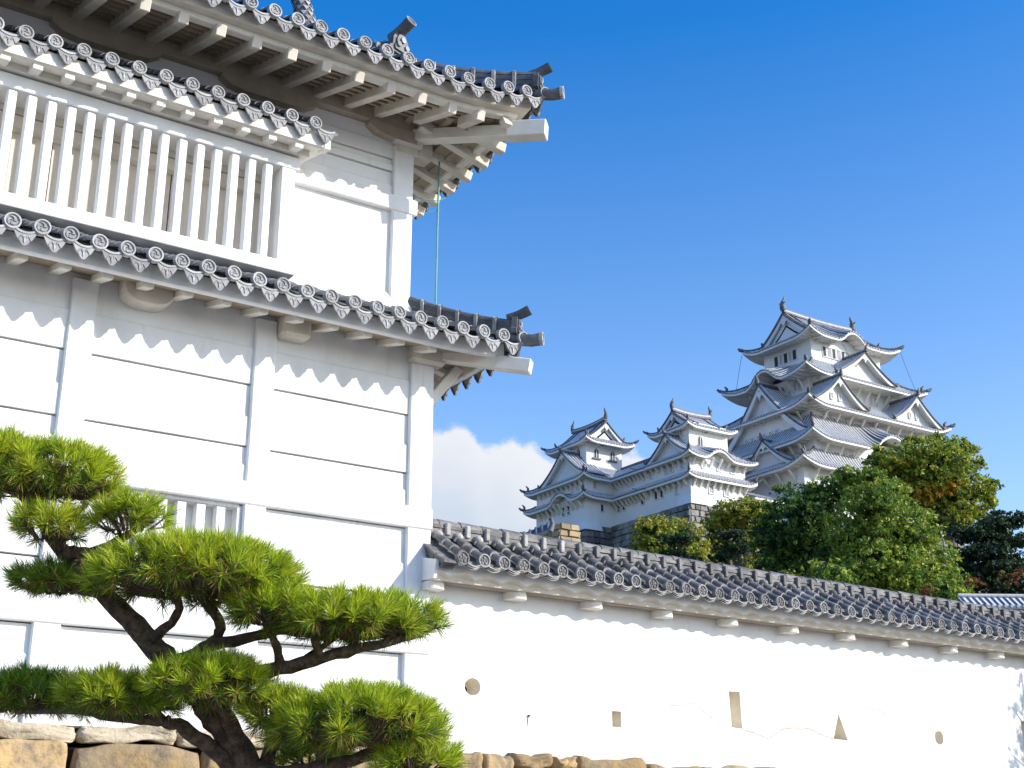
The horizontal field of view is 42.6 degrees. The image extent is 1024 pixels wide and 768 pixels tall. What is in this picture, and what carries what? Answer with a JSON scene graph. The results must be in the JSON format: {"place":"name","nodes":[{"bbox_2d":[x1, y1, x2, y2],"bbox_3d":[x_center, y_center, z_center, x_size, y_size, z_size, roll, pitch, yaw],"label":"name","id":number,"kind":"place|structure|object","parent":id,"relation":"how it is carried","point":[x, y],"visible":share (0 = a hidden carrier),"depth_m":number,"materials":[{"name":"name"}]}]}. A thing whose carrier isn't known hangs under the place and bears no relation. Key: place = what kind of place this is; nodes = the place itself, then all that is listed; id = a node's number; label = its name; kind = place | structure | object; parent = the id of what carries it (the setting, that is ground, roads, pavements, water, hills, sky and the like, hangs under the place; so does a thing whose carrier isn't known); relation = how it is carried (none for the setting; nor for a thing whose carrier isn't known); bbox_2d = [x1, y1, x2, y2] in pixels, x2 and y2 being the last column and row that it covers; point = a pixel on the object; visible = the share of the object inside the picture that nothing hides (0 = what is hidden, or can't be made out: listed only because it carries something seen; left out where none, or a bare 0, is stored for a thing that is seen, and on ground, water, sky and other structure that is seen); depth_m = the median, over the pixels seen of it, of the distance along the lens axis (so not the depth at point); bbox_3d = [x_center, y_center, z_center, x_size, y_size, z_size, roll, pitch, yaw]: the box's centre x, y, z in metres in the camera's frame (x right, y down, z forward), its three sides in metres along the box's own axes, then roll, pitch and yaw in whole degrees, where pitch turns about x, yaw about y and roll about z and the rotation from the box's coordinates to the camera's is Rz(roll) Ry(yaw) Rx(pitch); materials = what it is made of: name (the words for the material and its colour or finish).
{"place":"outdoors","nodes":[
{"label":"outdoors","id":0,"kind":"place"},
{"bbox_2d":[232,0,1023,561],"label":"sky","id":1,"kind":"structure","parent":0,"point":[702,166],"materials":[{"name":"blue"}]},
{"bbox_3d":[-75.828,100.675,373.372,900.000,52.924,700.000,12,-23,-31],"label":"hill","id":2,"kind":"structure","parent":0,"visible":0},
{"bbox_2d":[523,518,554,535],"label":"turret roof","id":3,"kind":"structure","parent":2,"relation":"on","point":[544,530],"depth_m":78.23,"materials":[{"name":"tile"}]},
{"bbox_2d":[545,523,580,541],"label":"stone pier","id":4,"kind":"structure","parent":2,"relation":"on","point":[567,531],"depth_m":150.91,"materials":[{"name":"beige stone"}]},
{"bbox_2d":[579,527,616,546],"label":"stone rampart","id":5,"kind":"object","parent":2,"relation":"on","point":[603,537],"visible":0.02,"depth_m":198.77,"materials":[{"name":"grey stone"}]},
{"bbox_2d":[518,408,638,533],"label":"castle tower","id":6,"kind":"structure","parent":5,"relation":"on","point":[573,488],"depth_m":206.07,"materials":[{"name":"paint"}]},
{"bbox_2d":[592,481,597,488],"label":"window","id":7,"kind":"structure","parent":6,"relation":"in","point":[594,483],"depth_m":201.91,"materials":[{"name":"grey paint"}]},
{"bbox_2d":[592,447,600,459],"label":"window","id":8,"kind":"structure","parent":6,"relation":"in","point":[596,452],"depth_m":207.20,"materials":[{"name":"grey paint"}]},
{"bbox_2d":[600,503,603,512],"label":"window","id":9,"kind":"structure","parent":6,"relation":"in","point":[601,505],"depth_m":201.27,"materials":[{"name":"grey"}]},
{"bbox_2d":[608,450,616,462],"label":"window","id":10,"kind":"structure","parent":6,"relation":"in","point":[612,455],"depth_m":208.93,"materials":[{"name":"grey paint"}]},
{"bbox_2d":[627,513,717,563],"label":"autumn bush","id":11,"kind":"object","parent":2,"relation":"on","point":[647,534],"visible":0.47,"depth_m":140.60,"materials":[{"name":"green plant"}]},
{"bbox_2d":[657,532,702,560],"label":"clipped pine","id":12,"kind":"object","parent":2,"relation":"on","point":[678,540],"visible":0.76,"depth_m":117.20,"materials":[{"name":"green plant"}]},
{"bbox_2d":[611,503,764,569],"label":"stone rampart","id":13,"kind":"object","parent":2,"relation":"on","point":[690,512],"visible":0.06,"depth_m":189.50,"materials":[{"name":"grey stone"}]},
{"bbox_2d":[605,458,648,530],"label":"connecting gallery","id":14,"kind":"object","parent":13,"relation":"on","point":[630,506],"visible":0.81,"depth_m":199.89,"materials":[{"name":"paint"}]},
{"bbox_2d":[630,397,762,515],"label":"castle tower","id":15,"kind":"structure","parent":13,"relation":"on","point":[692,459],"depth_m":193.33,"materials":[{"name":"paint"}]},
{"bbox_2d":[648,470,652,479],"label":"window","id":16,"kind":"structure","parent":15,"relation":"in","point":[650,475],"depth_m":196.66,"materials":[{"name":"grey paint"}]},
{"bbox_2d":[654,491,657,500],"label":"window","id":17,"kind":"structure","parent":15,"relation":"in","point":[655,493],"depth_m":194.70,"materials":[{"name":"grey"}]},
{"bbox_2d":[659,489,663,498],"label":"window","id":18,"kind":"structure","parent":15,"relation":"in","point":[661,493],"depth_m":193.65,"materials":[{"name":"grey paint"}]},
{"bbox_2d":[663,465,667,474],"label":"window","id":19,"kind":"structure","parent":15,"relation":"in","point":[665,468],"depth_m":193.91,"materials":[{"name":"grey"}]},
{"bbox_2d":[669,463,673,473],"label":"window","id":20,"kind":"structure","parent":15,"relation":"in","point":[671,470],"depth_m":192.95,"materials":[{"name":"grey paint"}]},
{"bbox_2d":[674,485,678,495],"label":"window","id":21,"kind":"structure","parent":15,"relation":"in","point":[676,492],"depth_m":190.84,"materials":[{"name":"grey"}]},
{"bbox_2d":[679,429,683,436],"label":"window","id":22,"kind":"structure","parent":15,"relation":"in","point":[681,431],"depth_m":194.91,"materials":[{"name":"grey"}]},
{"bbox_2d":[679,459,683,469],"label":"window","id":23,"kind":"structure","parent":15,"relation":"in","point":[681,467],"depth_m":191.02,"materials":[{"name":"grey"}]},
{"bbox_2d":[697,435,702,446],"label":"window","id":24,"kind":"structure","parent":15,"relation":"in","point":[699,439],"depth_m":194.27,"materials":[{"name":"grey paint"}]},
{"bbox_2d":[701,458,706,468],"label":"window","id":25,"kind":"structure","parent":15,"relation":"in","point":[704,466],"depth_m":191.12,"materials":[{"name":"grey paint"}]},
{"bbox_2d":[708,484,714,494],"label":"window","id":26,"kind":"structure","parent":15,"relation":"in","point":[710,491],"depth_m":190.47,"materials":[{"name":"grey paint"}]},
{"bbox_2d":[716,462,722,471],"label":"window","id":27,"kind":"structure","parent":15,"relation":"in","point":[719,470],"depth_m":192.55,"materials":[{"name":"grey paint"}]},
{"bbox_2d":[723,487,729,496],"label":"window","id":28,"kind":"structure","parent":15,"relation":"in","point":[726,494],"depth_m":191.94,"materials":[{"name":"grey paint"}]},
{"bbox_2d":[730,465,735,474],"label":"window","id":29,"kind":"structure","parent":15,"relation":"in","point":[732,468],"depth_m":193.99,"materials":[{"name":"grey paint"}]},
{"bbox_2d":[707,527,749,565],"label":"clipped pine","id":30,"kind":"object","parent":2,"relation":"on","point":[728,547],"visible":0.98,"depth_m":117.75,"materials":[{"name":"green plant"}]},
{"bbox_2d":[697,494,777,568],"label":"autumn bush","id":31,"kind":"object","parent":2,"relation":"on","point":[732,515],"visible":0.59,"depth_m":144.77,"materials":[{"name":"green plant"}]},
{"bbox_2d":[747,469,860,577],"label":"evergreen tree","id":32,"kind":"object","parent":2,"relation":"on","point":[811,513],"visible":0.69,"depth_m":110.72,"materials":[{"name":"green plant"}]},
{"bbox_2d":[781,557,966,599],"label":"broadleaf tree","id":33,"kind":"object","parent":2,"relation":"on","point":[946,590],"visible":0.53,"depth_m":97.25,"materials":[{"name":"green plant"}]},
{"bbox_2d":[788,515,988,600],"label":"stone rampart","id":34,"kind":"object","parent":2,"relation":"on","point":[944,544],"visible":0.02,"depth_m":209.42,"materials":[{"name":"grey stone"}]},
{"bbox_2d":[747,492,787,520],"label":"passage roof","id":35,"kind":"structure","parent":34,"relation":"on","point":[761,497],"depth_m":194.34,"materials":[{"name":"paint"}]},
{"bbox_2d":[717,297,974,533],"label":"castle keep","id":36,"kind":"structure","parent":34,"relation":"on","point":[815,397],"depth_m":211.22,"materials":[{"name":"paint"}]},
{"bbox_2d":[773,356,778,367],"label":"window","id":37,"kind":"structure","parent":36,"relation":"in","point":[776,360],"depth_m":220.27,"materials":[{"name":"grey"}]},
{"bbox_2d":[778,354,782,365],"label":"window","id":38,"kind":"structure","parent":36,"relation":"in","point":[780,357],"depth_m":219.39,"materials":[{"name":"grey"}]},
{"bbox_2d":[783,352,787,364],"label":"window","id":39,"kind":"structure","parent":36,"relation":"in","point":[785,357],"depth_m":218.58,"materials":[{"name":"grey"}]},
{"bbox_2d":[787,351,791,362],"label":"window","id":40,"kind":"structure","parent":36,"relation":"in","point":[789,353],"depth_m":217.73,"materials":[{"name":"grey"}]},
{"bbox_2d":[791,348,797,360],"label":"window","id":41,"kind":"structure","parent":36,"relation":"in","point":[794,352],"depth_m":216.94,"materials":[{"name":"grey"}]},
{"bbox_2d":[793,382,796,390],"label":"window","id":42,"kind":"structure","parent":36,"relation":"in","point":[794,384],"depth_m":212.32,"materials":[{"name":"grey"}]},
{"bbox_2d":[797,382,801,391],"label":"window","id":43,"kind":"structure","parent":36,"relation":"in","point":[799,386],"depth_m":211.44,"materials":[{"name":"grey paint"}]},
{"bbox_2d":[821,345,826,357],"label":"window","id":44,"kind":"structure","parent":36,"relation":"in","point":[824,354],"depth_m":215.56,"materials":[{"name":"grey"}]},
{"bbox_2d":[826,346,831,358],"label":"window","id":45,"kind":"structure","parent":36,"relation":"in","point":[828,350],"depth_m":216.14,"materials":[{"name":"grey"}]},
{"bbox_2d":[831,348,835,359],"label":"window","id":46,"kind":"structure","parent":36,"relation":"in","point":[833,350],"depth_m":216.75,"materials":[{"name":"grey"}]},
{"bbox_2d":[836,349,841,360],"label":"window","id":47,"kind":"structure","parent":36,"relation":"in","point":[838,352],"depth_m":217.31,"materials":[{"name":"grey"}]},
{"bbox_2d":[841,351,844,361],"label":"window","id":48,"kind":"structure","parent":36,"relation":"in","point":[842,352],"depth_m":217.94,"materials":[{"name":"grey"}]},
{"bbox_2d":[868,396,873,405],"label":"window","id":49,"kind":"structure","parent":36,"relation":"in","point":[870,398],"depth_m":217.15,"materials":[{"name":"grey paint"}]},
{"bbox_2d":[810,464,975,600],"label":"broadleaf tree","id":50,"kind":"object","parent":2,"relation":"on","point":[892,553],"visible":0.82,"depth_m":104.28,"materials":[{"name":"green plant"}]},
{"bbox_2d":[918,585,934,594],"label":"red shrub","id":51,"kind":"object","parent":2,"relation":"on","point":[931,589],"visible":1,"depth_m":93.70,"materials":[{"name":"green plant"}]},
{"bbox_2d":[860,431,1004,599],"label":"ginkgo tree","id":52,"kind":"object","parent":2,"relation":"on","point":[936,470],"visible":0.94,"depth_m":126.02,"materials":[{"name":"green plant"}]},
{"bbox_2d":[962,576,987,587],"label":"red shrub","id":53,"kind":"object","parent":2,"relation":"on","point":[976,580],"visible":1,"depth_m":94.01,"materials":[{"name":"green plant"}]},
{"bbox_2d":[945,509,1023,593],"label":"dark pine","id":54,"kind":"object","parent":2,"relation":"on","point":[987,538],"visible":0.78,"depth_m":118.71,"materials":[{"name":"green plant"}]},
{"bbox_2d":[966,509,1007,527],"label":"dark pine","id":55,"kind":"object","parent":2,"relation":"on","point":[996,512],"visible":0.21,"depth_m":132.02,"materials":[{"name":"green plant"}]},
{"bbox_2d":[957,593,1023,610],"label":"boundary wall","id":56,"kind":"structure","parent":2,"relation":"on","point":[1013,601],"depth_m":87.46,"materials":[{"name":"tile"}]},
{"bbox_2d":[997,569,1023,585],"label":"red shrub","id":57,"kind":"object","parent":2,"relation":"on","point":[1012,577],"visible":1,"depth_m":93.70,"materials":[{"name":"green plant"}]},
{"label":"ground","id":58,"kind":"structure","parent":0,"visible":0},
{"bbox_2d":[0,419,477,767],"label":"pine tree","id":59,"kind":"object","parent":58,"relation":"on","point":[237,576],"visible":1,"depth_m":6.75,"materials":[{"name":"green plant"}]},
{"bbox_2d":[0,718,775,767],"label":"stone footing","id":60,"kind":"object","parent":58,"relation":"on","point":[32,745],"visible":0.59,"depth_m":12.29,"materials":[{"name":"beige stone"}]},
{"bbox_2d":[0,0,564,751],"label":"gate tower","id":61,"kind":"structure","parent":60,"relation":"on","point":[212,312],"depth_m":14.29,"materials":[{"name":"white paint"}]},
{"bbox_2d":[0,70,299,289],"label":"window","id":62,"kind":"structure","parent":61,"relation":"in","point":[93,166],"depth_m":14.21,"materials":[{"name":"white paint"}]},
{"bbox_2d":[125,489,240,564],"bbox_3d":[-3.399,1.564,13.365,1.180,0.793,0.300,12,-23,-31],"label":"window","id":63,"kind":"structure","parent":61,"relation":"in","point":[201,512],"depth_m":13.49,"materials":[{"name":"white paint"}]},
{"bbox_2d":[413,161,445,304],"bbox_3d":[-1.103,-1.883,16.791,0.550,2.550,0.032,10,-21,-26],"label":"lightning conductor","id":64,"kind":"object","parent":61,"relation":"attached to","point":[438,210],"visible":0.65,"depth_m":16.91,"materials":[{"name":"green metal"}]},
{"bbox_2d":[421,519,1023,767],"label":"boundary wall","id":65,"kind":"structure","parent":60,"relation":"on","point":[560,648],"depth_m":16.68,"materials":[{"name":"white paint"}]}
]}

